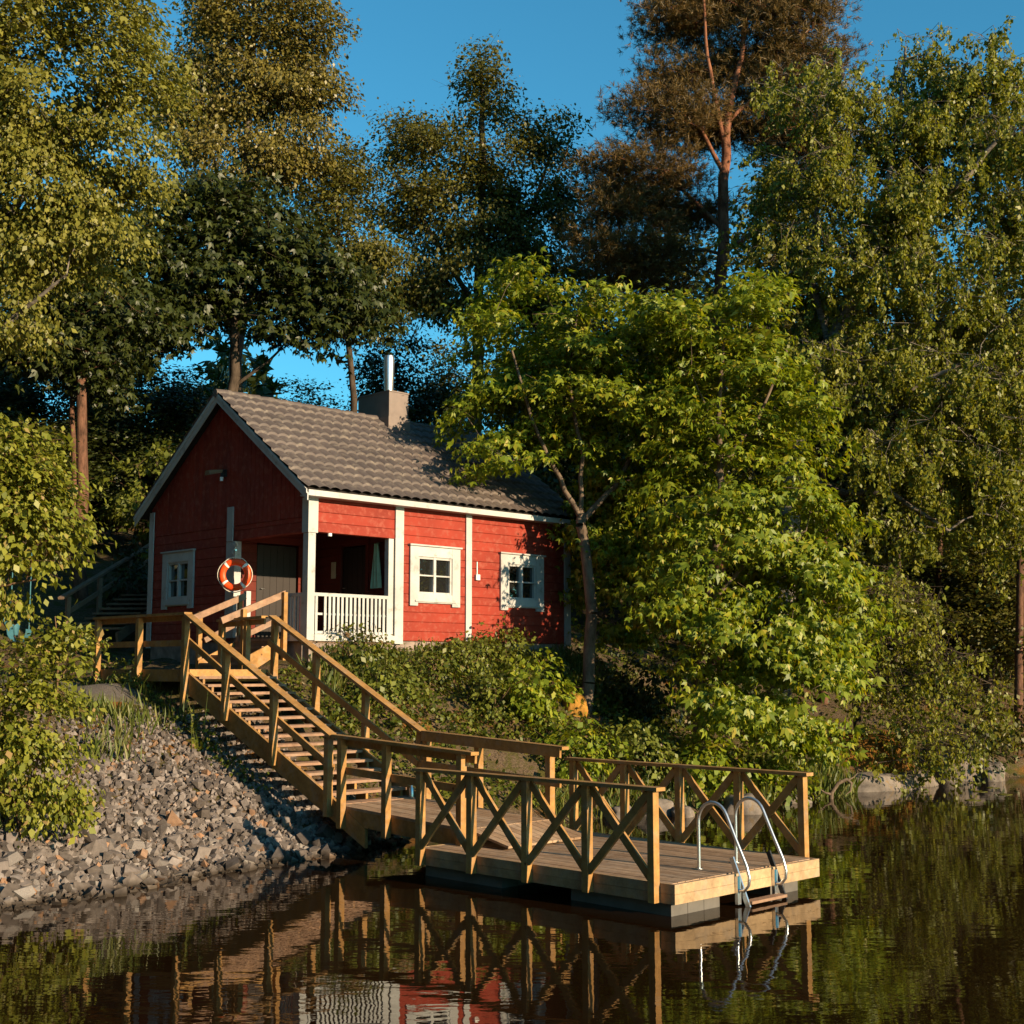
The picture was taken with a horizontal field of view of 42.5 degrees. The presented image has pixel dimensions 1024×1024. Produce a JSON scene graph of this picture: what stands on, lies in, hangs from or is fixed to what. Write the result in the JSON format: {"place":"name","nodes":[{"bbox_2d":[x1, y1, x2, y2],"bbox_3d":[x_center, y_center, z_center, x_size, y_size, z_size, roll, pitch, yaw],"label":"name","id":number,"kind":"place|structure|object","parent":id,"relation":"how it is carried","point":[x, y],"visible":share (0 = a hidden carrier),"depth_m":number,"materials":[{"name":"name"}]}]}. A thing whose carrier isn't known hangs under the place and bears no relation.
{"place":"outdoors","nodes":[
{"label":"outdoors","id":0,"kind":"place"},
{"bbox_2d":[0,680,154,707],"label":"path","id":1,"kind":"structure","parent":0,"point":[107,689],"depth_m":21.86,"materials":[{"name":"gravel"}]},
{"bbox_2d":[60,445,161,548],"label":"tree","id":2,"kind":"object","parent":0,"point":[107,522],"visible":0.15,"depth_m":37.75,"materials":[{"name":"green plant"}]},
{"bbox_2d":[0,777,1023,1023],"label":"water","id":3,"kind":"structure","parent":0,"point":[906,907],"depth_m":12.17,"materials":[{"name":"black liquid"}]},
{"bbox_2d":[412,757,819,916],"bbox_3d":[1.193,3.893,15.788,2.923,1.558,4.040,7,-10,-44],"label":"floating dock","id":4,"kind":"object","parent":3,"relation":"on","point":[620,867],"visible":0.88,"depth_m":15.15,"materials":[{"name":"brown wood"}]},
{"bbox_2d":[331,730,580,848],"bbox_3d":[-0.707,3.725,17.727,1.785,1.380,3.376,7,-10,-44],"label":"gangway","id":5,"kind":"object","parent":4,"relation":"on","point":[386,816],"visible":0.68,"depth_m":17.64,"materials":[{"name":"brown wood"}]},
{"bbox_2d":[695,796,787,906],"bbox_3d":[2.631,4.095,14.399,0.800,1.847,0.990,7,-10,-44],"label":"swim ladder","id":6,"kind":"object","parent":4,"relation":"attached to","point":[741,889],"visible":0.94,"depth_m":14.49,"materials":[{"name":"metal"}]},
{"bbox_2d":[0,501,1023,877],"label":"ground","id":7,"kind":"structure","parent":0,"point":[518,763],"depth_m":26.83,"materials":[{"name":"plant"}]},
{"bbox_2d":[2,619,19,635],"bbox_3d":[-10.918,2.495,28.613,0.438,0.437,0.209,0,-7,3],"label":"toy bucket","id":8,"kind":"object","parent":7,"relation":"on","point":[16,627],"visible":0.4,"depth_m":28.53,"materials":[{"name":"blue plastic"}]},
{"bbox_2d":[7,552,31,642],"bbox_3d":[-10.264,0.801,27.601,0.423,3.865,0.337,0,-7,0],"label":"swing","id":9,"kind":"object","parent":7,"relation":"on","point":[10,635],"visible":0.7,"depth_m":27.42,"materials":[{"name":"blue plastic"}]},
{"bbox_2d":[0,370,67,452],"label":"tree","id":10,"kind":"object","parent":7,"relation":"on","point":[10,416],"visible":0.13,"depth_m":36.95,"materials":[{"name":"green plant"}]},
{"bbox_2d":[0,290,93,521],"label":"tree","id":11,"kind":"object","parent":7,"relation":"on","point":[49,395],"visible":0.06,"depth_m":40.16,"materials":[{"name":"green plant"}]},
{"bbox_2d":[0,359,103,533],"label":"tree","id":12,"kind":"object","parent":7,"relation":"on","point":[22,395],"visible":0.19,"depth_m":38.55,"materials":[{"name":"green plant"}]},
{"bbox_2d":[0,612,112,848],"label":"alder bush","id":13,"kind":"object","parent":7,"relation":"on","point":[22,748],"visible":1,"depth_m":15.69,"materials":[{"name":"green plant"}]},
{"bbox_2d":[0,407,116,635],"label":"young alder","id":14,"kind":"object","parent":7,"relation":"on","point":[24,502],"visible":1,"depth_m":16.17,"materials":[{"name":"green plant"}]},
{"bbox_2d":[0,284,150,576],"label":"pine tree","id":15,"kind":"object","parent":7,"relation":"on","point":[102,390],"visible":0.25,"depth_m":32.59,"materials":[{"name":"green plant"}]},
{"bbox_2d":[10,412,143,528],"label":"tree","id":16,"kind":"object","parent":7,"relation":"on","point":[69,460],"visible":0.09,"depth_m":37.09,"materials":[{"name":"green plant"}]},
{"bbox_2d":[0,181,195,599],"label":"pine tree","id":17,"kind":"object","parent":7,"relation":"on","point":[139,305],"visible":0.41,"depth_m":31.79,"materials":[{"name":"green plant"}]},
{"bbox_2d":[58,543,148,646],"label":"hillside stairs","id":18,"kind":"structure","parent":7,"relation":"on","point":[121,633],"depth_m":29.68,"materials":[{"name":"brown wood"}]},
{"bbox_2d":[34,360,173,532],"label":"tree","id":19,"kind":"object","parent":7,"relation":"on","point":[93,412],"visible":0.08,"depth_m":40.45,"materials":[{"name":"green plant"}]},
{"bbox_2d":[0,0,211,368],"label":"birch tree","id":20,"kind":"object","parent":7,"relation":"on","point":[37,147],"visible":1,"depth_m":24.59,"materials":[{"name":"green plant"}]},
{"bbox_2d":[94,536,148,611],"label":"shrub","id":21,"kind":"object","parent":7,"relation":"on","point":[136,580],"visible":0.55,"depth_m":31.01,"materials":[{"name":"green plant"}]},
{"bbox_2d":[89,436,177,560],"bbox_3d":[-9.444,-0.222,36.415,3.547,3.592,4.017,-7,-10,44],"label":"shrub","id":22,"kind":"object","parent":7,"relation":"on","point":[131,499],"visible":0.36,"depth_m":35.79,"materials":[{"name":"green plant"}]},
{"bbox_2d":[66,361,212,532],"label":"tree","id":23,"kind":"object","parent":7,"relation":"on","point":[177,422],"visible":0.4,"depth_m":38.95,"materials":[{"name":"green plant"}]},
{"bbox_2d":[129,363,226,447],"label":"tree","id":24,"kind":"object","parent":7,"relation":"on","point":[197,381],"visible":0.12,"depth_m":47.64,"materials":[{"name":"green plant"}]},
{"bbox_2d":[186,694,209,750],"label":"weed","id":25,"kind":"object","parent":7,"relation":"on","point":[194,741],"visible":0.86,"depth_m":20.34,"materials":[{"name":"green plant"}]},
{"bbox_2d":[0,695,410,913],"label":"gravel","id":26,"kind":"structure","parent":7,"relation":"on","point":[162,818],"depth_m":17.80,"materials":[{"name":"gravel"}]},
{"bbox_2d":[1,851,23,866],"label":"stone","id":27,"kind":"object","parent":26,"relation":"on","point":[13,857],"visible":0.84,"depth_m":14.93,"materials":[{"name":"stone"}]},
{"bbox_2d":[13,885,35,900],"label":"stone","id":28,"kind":"object","parent":26,"relation":"on","point":[24,893],"visible":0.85,"depth_m":14.23,"materials":[{"name":"stone"}]},
{"bbox_2d":[99,864,113,875],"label":"stone","id":29,"kind":"object","parent":26,"relation":"on","point":[107,869],"visible":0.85,"depth_m":15.41,"materials":[{"name":"stone"}]},
{"bbox_2d":[123,840,145,849],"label":"stone","id":30,"kind":"object","parent":26,"relation":"on","point":[138,844],"visible":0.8,"depth_m":16.38,"materials":[{"name":"stone"}]},
{"bbox_2d":[132,817,143,826],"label":"stone","id":31,"kind":"object","parent":26,"relation":"on","point":[138,822],"visible":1,"depth_m":17.06,"materials":[{"name":"stone"}]},
{"bbox_2d":[136,870,147,880],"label":"stone","id":32,"kind":"object","parent":26,"relation":"on","point":[143,874],"visible":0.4,"depth_m":15.65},
{"bbox_2d":[159,859,168,865],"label":"stone","id":33,"kind":"object","parent":26,"relation":"on","point":[162,862],"visible":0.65,"depth_m":16.17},
{"bbox_2d":[190,590,287,668],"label":"porch steps","id":34,"kind":"structure","parent":7,"relation":"on","point":[260,650],"depth_m":23.84,"materials":[{"name":"brown wood"}]},
{"bbox_2d":[129,0,366,391],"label":"aspen tree","id":35,"kind":"object","parent":7,"relation":"on","point":[293,84],"visible":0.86,"depth_m":39.22,"materials":[{"name":"green plant"}]},
{"bbox_2d":[93,612,426,847],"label":"wooden stairs","id":36,"kind":"structure","parent":7,"relation":"on","point":[320,795],"depth_m":20.56,"materials":[{"name":"brown wood"}]},
{"bbox_2d":[102,159,422,391],"bbox_3d":[-7.750,-3.661,35.195,10.750,11.414,4.826,0,-7,0],"label":"maple tree","id":37,"kind":"object","parent":7,"relation":"on","point":[293,284],"visible":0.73,"depth_m":34.86,"materials":[{"name":"green plant"}]},
{"bbox_2d":[260,374,357,411],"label":"tree","id":38,"kind":"object","parent":7,"relation":"on","point":[312,395],"visible":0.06,"depth_m":46.47,"materials":[{"name":"green plant"}]},
{"bbox_2d":[288,123,416,411],"bbox_3d":[-5.129,-5.087,40.101,4.587,13.956,3.732,0,-7,0],"label":"aspen tree","id":39,"kind":"object","parent":7,"relation":"on","point":[375,254],"visible":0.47,"depth_m":39.88,"materials":[{"name":"green plant"}]},
{"bbox_2d":[133,355,575,663],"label":"red cottage","id":40,"kind":"structure","parent":7,"relation":"on","point":[306,507],"depth_m":26.20,"materials":[{"name":"paint"}]},
{"bbox_2d":[160,548,195,609],"bbox_3d":[-6.808,1.380,26.822,0.125,1.192,1.260,7,-10,-44],"label":"window","id":41,"kind":"structure","parent":40,"relation":"in","point":[178,566],"depth_m":26.83,"materials":[{"name":"white paint"}]},
{"bbox_2d":[217,549,252,592],"bbox_3d":[-5.284,1.125,25.059,0.594,0.831,0.402,-6,-9,39],"label":"lifebuoy","id":42,"kind":"object","parent":40,"relation":"attached to","point":[245,567],"visible":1,"depth_m":25.01,"materials":[{"name":"orange plastic"}]},
{"bbox_2d":[255,544,296,636],"bbox_3d":[-4.691,1.592,26.190,0.940,1.840,0.109,7,-10,-44],"label":"door","id":43,"kind":"structure","parent":40,"relation":"in","point":[276,565],"depth_m":26.17,"materials":[{"name":"paint"}]},
{"bbox_2d":[342,546,365,634],"bbox_3d":[-3.109,1.590,25.959,0.110,1.790,0.780,7,-10,-44],"label":"door","id":44,"kind":"structure","parent":40,"relation":"in","point":[353,558],"depth_m":26.01,"materials":[{"name":"paint"}]},
{"bbox_2d":[370,543,381,588],"bbox_3d":[-2.596,1.034,25.376,0.119,0.875,0.290,7,-10,-44],"label":"towel","id":45,"kind":"object","parent":40,"relation":"hanging from","point":[376,577],"visible":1,"depth_m":25.34,"materials":[{"name":"fabric"}]},
{"bbox_2d":[408,543,462,607],"bbox_3d":[-1.512,1.256,25.784,1.360,1.192,0.125,7,-10,-44],"label":"window","id":46,"kind":"structure","parent":40,"relation":"in","point":[434,571],"depth_m":25.78,"materials":[{"name":"white paint"}]},
{"bbox_2d":[499,552,545,611],"bbox_3d":[0.207,1.468,27.470,1.330,1.192,0.125,7,-10,-44],"label":"window","id":47,"kind":"structure","parent":40,"relation":"in","point":[521,575],"depth_m":27.47,"materials":[{"name":"white paint"}]},
{"bbox_2d":[319,621,396,670],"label":"shrub","id":48,"kind":"object","parent":7,"relation":"on","point":[360,642],"visible":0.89,"depth_m":23.73,"materials":[{"name":"green plant"}]},
{"bbox_2d":[346,658,424,714],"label":"shrub","id":49,"kind":"object","parent":7,"relation":"on","point":[399,681],"visible":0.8,"depth_m":22.88,"materials":[{"name":"green plant"}]},
{"bbox_2d":[337,316,466,430],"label":"tree","id":50,"kind":"object","parent":7,"relation":"on","point":[416,406],"visible":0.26,"depth_m":45.67,"materials":[{"name":"green plant"}]},
{"bbox_2d":[386,636,477,694],"bbox_3d":[-1.536,2.834,24.327,1.800,1.086,1.554,0,-7,0],"label":"shrub","id":51,"kind":"object","parent":7,"relation":"on","point":[430,662],"visible":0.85,"depth_m":24.34,"materials":[{"name":"green plant"}]},
{"bbox_2d":[0,638,864,821],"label":"grass","id":52,"kind":"structure","parent":7,"relation":"on","point":[826,784],"depth_m":23.22,"materials":[{"name":"plant"}]},
{"bbox_2d":[406,330,498,433],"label":"tree","id":53,"kind":"object","parent":7,"relation":"on","point":[449,376],"visible":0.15,"depth_m":48.41,"materials":[{"name":"green plant"}]},
{"bbox_2d":[436,630,514,681],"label":"shrub","id":54,"kind":"object","parent":7,"relation":"on","point":[470,659],"visible":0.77,"depth_m":25.13,"materials":[{"name":"green plant"}]},
{"bbox_2d":[358,30,613,433],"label":"aspen tree","id":55,"kind":"object","parent":7,"relation":"on","point":[430,291],"visible":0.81,"depth_m":40.89,"materials":[{"name":"green plant"}]},
{"bbox_2d":[459,665,521,728],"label":"shrub","id":56,"kind":"object","parent":7,"relation":"on","point":[488,683],"visible":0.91,"depth_m":23.96,"materials":[{"name":"green plant"}]},
{"bbox_2d":[0,617,995,808],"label":"undergrowth","id":57,"kind":"object","parent":7,"relation":"on","point":[615,712],"visible":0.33,"depth_m":23.85,"materials":[{"name":"green plant"}]},
{"bbox_2d":[472,614,536,674],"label":"shrub","id":58,"kind":"object","parent":7,"relation":"on","point":[508,640],"visible":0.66,"depth_m":26.00,"materials":[{"name":"green plant"}]},
{"bbox_2d":[9,331,1015,621],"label":"distant woods","id":59,"kind":"object","parent":7,"relation":"on","point":[251,385],"depth_m":52.14,"materials":[{"name":"green plant"}]},
{"bbox_2d":[441,297,612,500],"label":"tree","id":60,"kind":"object","parent":7,"relation":"on","point":[549,479],"visible":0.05,"depth_m":42.16,"materials":[{"name":"green plant"}]},
{"bbox_2d":[496,647,583,733],"bbox_3d":[0.475,3.348,24.377,1.793,1.690,1.841,0,-7,0],"label":"shrub","id":61,"kind":"object","parent":7,"relation":"on","point":[530,698],"visible":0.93,"depth_m":24.05,"materials":[{"name":"green plant"}]},
{"bbox_2d":[464,225,659,498],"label":"tree","id":62,"kind":"object","parent":7,"relation":"on","point":[599,328],"visible":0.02,"depth_m":46.41,"materials":[{"name":"green plant"}]},
{"bbox_2d":[562,691,587,718],"bbox_3d":[1.206,3.899,25.928,0.548,0.789,0.492,2,-7,-17],"label":"boulder","id":63,"kind":"object","parent":7,"relation":"on","point":[579,708],"visible":0.45,"depth_m":25.77,"materials":[{"name":"stone"}]},
{"bbox_2d":[529,712,629,785],"bbox_3d":[1.149,4.223,23.326,1.782,1.346,1.931,4,-8,-28],"label":"shrub","id":64,"kind":"object","parent":7,"relation":"on","point":[581,751],"visible":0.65,"depth_m":23.18,"materials":[{"name":"green plant"}]},
{"bbox_2d":[430,246,742,713],"bbox_3d":[1.566,-0.771,27.707,6.641,10.089,5.177,0,-7,0],"label":"maple tree","id":65,"kind":"object","parent":7,"relation":"on","point":[603,542],"visible":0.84,"depth_m":27.35,"materials":[{"name":"green plant"}]},
{"bbox_2d":[603,805,630,819],"bbox_3d":[1.850,5.196,22.436,0.554,0.404,0.466,2,-7,-17],"label":"boulder","id":66,"kind":"object","parent":7,"relation":"on","point":[616,810],"visible":0.2,"depth_m":22.24,"materials":[{"name":"stone"}]},
{"bbox_2d":[584,716,693,797],"bbox_3d":[2.334,4.438,23.823,2.078,1.496,2.039,0,-7,0],"label":"shrub","id":67,"kind":"object","parent":7,"relation":"on","point":[637,737],"visible":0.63,"depth_m":23.58,"materials":[{"name":"green plant"}]},
{"bbox_2d":[565,445,728,625],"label":"tree","id":68,"kind":"object","parent":7,"relation":"on","point":[671,505],"visible":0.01,"depth_m":36.80,"materials":[{"name":"green plant"}]},
{"bbox_2d":[601,647,712,727],"bbox_3d":[3.094,3.729,27.655,2.553,1.788,2.242,0,-7,0],"label":"shrub","id":69,"kind":"object","parent":7,"relation":"on","point":[643,697],"visible":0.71,"depth_m":27.33,"materials":[{"name":"green plant"}]},
{"bbox_2d":[645,798,673,816],"bbox_3d":[2.489,5.218,22.943,0.660,0.483,0.727,-5,-9,38],"label":"boulder","id":70,"kind":"object","parent":7,"relation":"on","point":[666,805],"visible":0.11,"depth_m":22.77,"materials":[{"name":"stone"}]},
{"bbox_2d":[554,249,771,601],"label":"tree","id":71,"kind":"object","parent":7,"relation":"on","point":[640,353],"visible":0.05,"depth_m":42.00,"materials":[{"name":"green plant"}]},
{"bbox_2d":[671,805,694,817],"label":"boulder","id":72,"kind":"object","parent":7,"relation":"on","point":[689,812],"visible":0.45,"depth_m":22.59,"materials":[{"name":"stone"}]},
{"bbox_2d":[632,194,751,542],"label":"tree","id":73,"kind":"object","parent":7,"relation":"on","point":[703,278],"depth_m":51.33,"materials":[{"name":"green plant"}]},
{"bbox_2d":[543,0,881,664],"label":"pine tree","id":74,"kind":"object","parent":7,"relation":"on","point":[685,117],"visible":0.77,"depth_m":37.29,"materials":[{"name":"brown plant"}]},
{"bbox_2d":[656,726,773,812],"bbox_3d":[3.622,4.621,24.096,1.846,1.706,1.956,3,-7,-22],"label":"shrub","id":75,"kind":"object","parent":7,"relation":"on","point":[708,755],"visible":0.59,"depth_m":23.66,"materials":[{"name":"green plant"}]},
{"bbox_2d":[651,456,828,645],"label":"tree","id":76,"kind":"object","parent":7,"relation":"on","point":[770,509],"visible":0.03,"depth_m":37.91,"materials":[{"name":"green plant"}]},
{"bbox_2d":[722,793,761,814],"bbox_3d":[4.066,5.289,23.240,0.785,0.635,0.631,0,-7,0],"label":"boulder","id":77,"kind":"object","parent":7,"relation":"on","point":[751,807],"visible":0.37,"depth_m":23.00,"materials":[{"name":"stone"}]},
{"bbox_2d":[610,265,908,769],"bbox_3d":[4.683,0.030,25.631,5.662,10.083,5.051,0,-7,0],"label":"maple tree","id":78,"kind":"object","parent":7,"relation":"on","point":[819,661],"visible":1,"depth_m":25.18,"materials":[{"name":"green plant"}]},
{"bbox_2d":[708,675,813,740],"bbox_3d":[5.429,4.315,28.623,2.341,1.918,2.942,0,-7,0],"label":"shrub","id":79,"kind":"object","parent":7,"relation":"on","point":[752,691],"visible":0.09,"depth_m":28.22,"materials":[{"name":"green plant"}]},
{"bbox_2d":[662,156,868,520],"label":"tree","id":80,"kind":"object","parent":7,"relation":"on","point":[767,262],"visible":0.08,"depth_m":43.19,"materials":[{"name":"green plant"}]},
{"bbox_2d":[737,751,823,805],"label":"shrub","id":81,"kind":"object","parent":7,"relation":"on","point":[772,765],"visible":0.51,"depth_m":24.67,"materials":[{"name":"green plant"}]},
{"bbox_2d":[729,246,880,537],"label":"tree","id":82,"kind":"object","parent":7,"relation":"on","point":[805,311],"depth_m":47.24,"materials":[{"name":"green plant"}]},
{"bbox_2d":[741,314,882,703],"bbox_3d":[8.129,-0.137,34.211,4.396,10.376,3.277,0,-7,0],"label":"slim tree","id":83,"kind":"object","parent":7,"relation":"on","point":[825,538],"visible":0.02,"depth_m":34.15,"materials":[{"name":"green plant"}]},
{"bbox_2d":[818,773,857,798],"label":"dead branch","id":84,"kind":"object","parent":7,"relation":"on","point":[833,790],"visible":0.92,"depth_m":25.82,"materials":[{"name":"brown wood"}]},
{"bbox_2d":[737,528,952,657],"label":"tree","id":85,"kind":"object","parent":7,"relation":"on","point":[797,600],"visible":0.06,"depth_m":35.05,"materials":[{"name":"green plant"}]},
{"bbox_2d":[712,15,1023,698],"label":"birch tree","id":86,"kind":"object","parent":7,"relation":"on","point":[892,244],"visible":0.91,"depth_m":31.07,"materials":[{"name":"green plant"}]},
{"bbox_2d":[764,311,975,580],"bbox_3d":[10.533,-1.094,41.230,7.222,10.926,7.600,0,-7,1],"label":"tree","id":87,"kind":"object","parent":7,"relation":"on","point":[840,485],"visible":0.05,"depth_m":39.76,"materials":[{"name":"green plant"}]},
{"bbox_2d":[827,732,914,772],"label":"shrub","id":88,"kind":"object","parent":7,"relation":"on","point":[867,744],"visible":0.22,"depth_m":28.55,"materials":[{"name":"plant"}]},
{"bbox_2d":[851,771,913,791],"bbox_3d":[7.627,5.850,27.846,2.020,0.713,1.134,2,-7,-20],"label":"boulder","id":89,"kind":"object","parent":7,"relation":"on","point":[869,783],"visible":0.29,"depth_m":27.45,"materials":[{"name":"stone"}]},
{"bbox_2d":[850,287,961,702],"bbox_3d":[10.361,-0.717,35.145,4.123,11.804,3.464,0,-7,0],"label":"slim tree","id":90,"kind":"object","parent":7,"relation":"on","point":[895,414],"visible":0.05,"depth_m":35.16,"materials":[{"name":"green plant"}]},
{"bbox_2d":[805,556,1023,792],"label":"bush","id":91,"kind":"object","parent":7,"relation":"on","point":[928,610],"visible":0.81,"depth_m":28.40,"materials":[{"name":"green plant"}]},
{"bbox_2d":[898,769,938,786],"bbox_3d":[8.661,5.990,28.801,1.240,0.715,1.031,3,-7,-23],"label":"boulder","id":92,"kind":"object","parent":7,"relation":"on","point":[934,782],"visible":0.2,"depth_m":28.49,"materials":[{"name":"stone"}]},
{"bbox_2d":[853,531,998,682],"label":"tree","id":93,"kind":"object","parent":7,"relation":"on","point":[923,578],"visible":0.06,"depth_m":36.33,"materials":[{"name":"green plant"}]},
{"bbox_2d":[880,283,993,698],"bbox_3d":[11.982,-0.721,36.314,4.076,11.782,3.385,0,-7,0],"label":"slim tree","id":94,"kind":"object","parent":7,"relation":"on","point":[939,579],"visible":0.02,"depth_m":35.99,"materials":[{"name":"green plant"}]},
{"bbox_2d":[863,283,1023,594],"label":"tree","id":95,"kind":"object","parent":7,"relation":"on","point":[963,512],"visible":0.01,"depth_m":38.24,"materials":[{"name":"green plant"}]},
{"bbox_2d":[919,746,981,780],"bbox_3d":[10.336,6.148,30.487,1.709,1.426,1.322,1,-7,-6],"label":"boulder","id":96,"kind":"object","parent":7,"relation":"on","point":[969,777],"visible":0.1,"depth_m":29.97,"materials":[{"name":"stone"}]},
{"bbox_2d":[879,379,1022,651],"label":"tree","id":97,"kind":"object","parent":7,"relation":"on","point":[952,581],"visible":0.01,"depth_m":39.47,"materials":[{"name":"green plant"}]},
{"bbox_2d":[907,514,1023,720],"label":"tree","id":98,"kind":"object","parent":7,"relation":"on","point":[989,635],"visible":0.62,"depth_m":34.16,"materials":[{"name":"green plant"}]},
{"bbox_2d":[930,558,1023,706],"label":"shrub","id":99,"kind":"object","parent":7,"relation":"on","point":[968,608],"visible":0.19,"depth_m":35.38,"materials":[{"name":"green plant"}]},
{"bbox_2d":[935,727,1019,780],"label":"shrub","id":100,"kind":"object","parent":7,"relation":"on","point":[987,748],"visible":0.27,"depth_m":29.90,"materials":[{"name":"green plant"}]},
{"bbox_2d":[943,257,1023,746],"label":"slim tree","id":101,"kind":"object","parent":7,"relation":"on","point":[1018,664],"visible":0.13,"depth_m":32.87,"materials":[{"name":"green plant"}]},
{"bbox_2d":[960,676,1023,762],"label":"shrub","id":102,"kind":"object","parent":7,"relation":"on","point":[1018,739],"visible":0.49,"depth_m":31.18,"materials":[{"name":"green plant"}]},
{"bbox_2d":[979,760,1005,781],"bbox_3d":[10.924,6.148,30.081,0.664,0.940,0.743,5,-8,-34],"label":"boulder","id":103,"kind":"object","parent":7,"relation":"on","point":[998,777],"visible":0.2,"depth_m":29.84,"materials":[{"name":"stone"}]},
{"bbox_2d":[0,0,1023,433],"label":"sky","id":104,"kind":"structure","parent":0,"point":[566,51],"materials":[{"name":"blue"}]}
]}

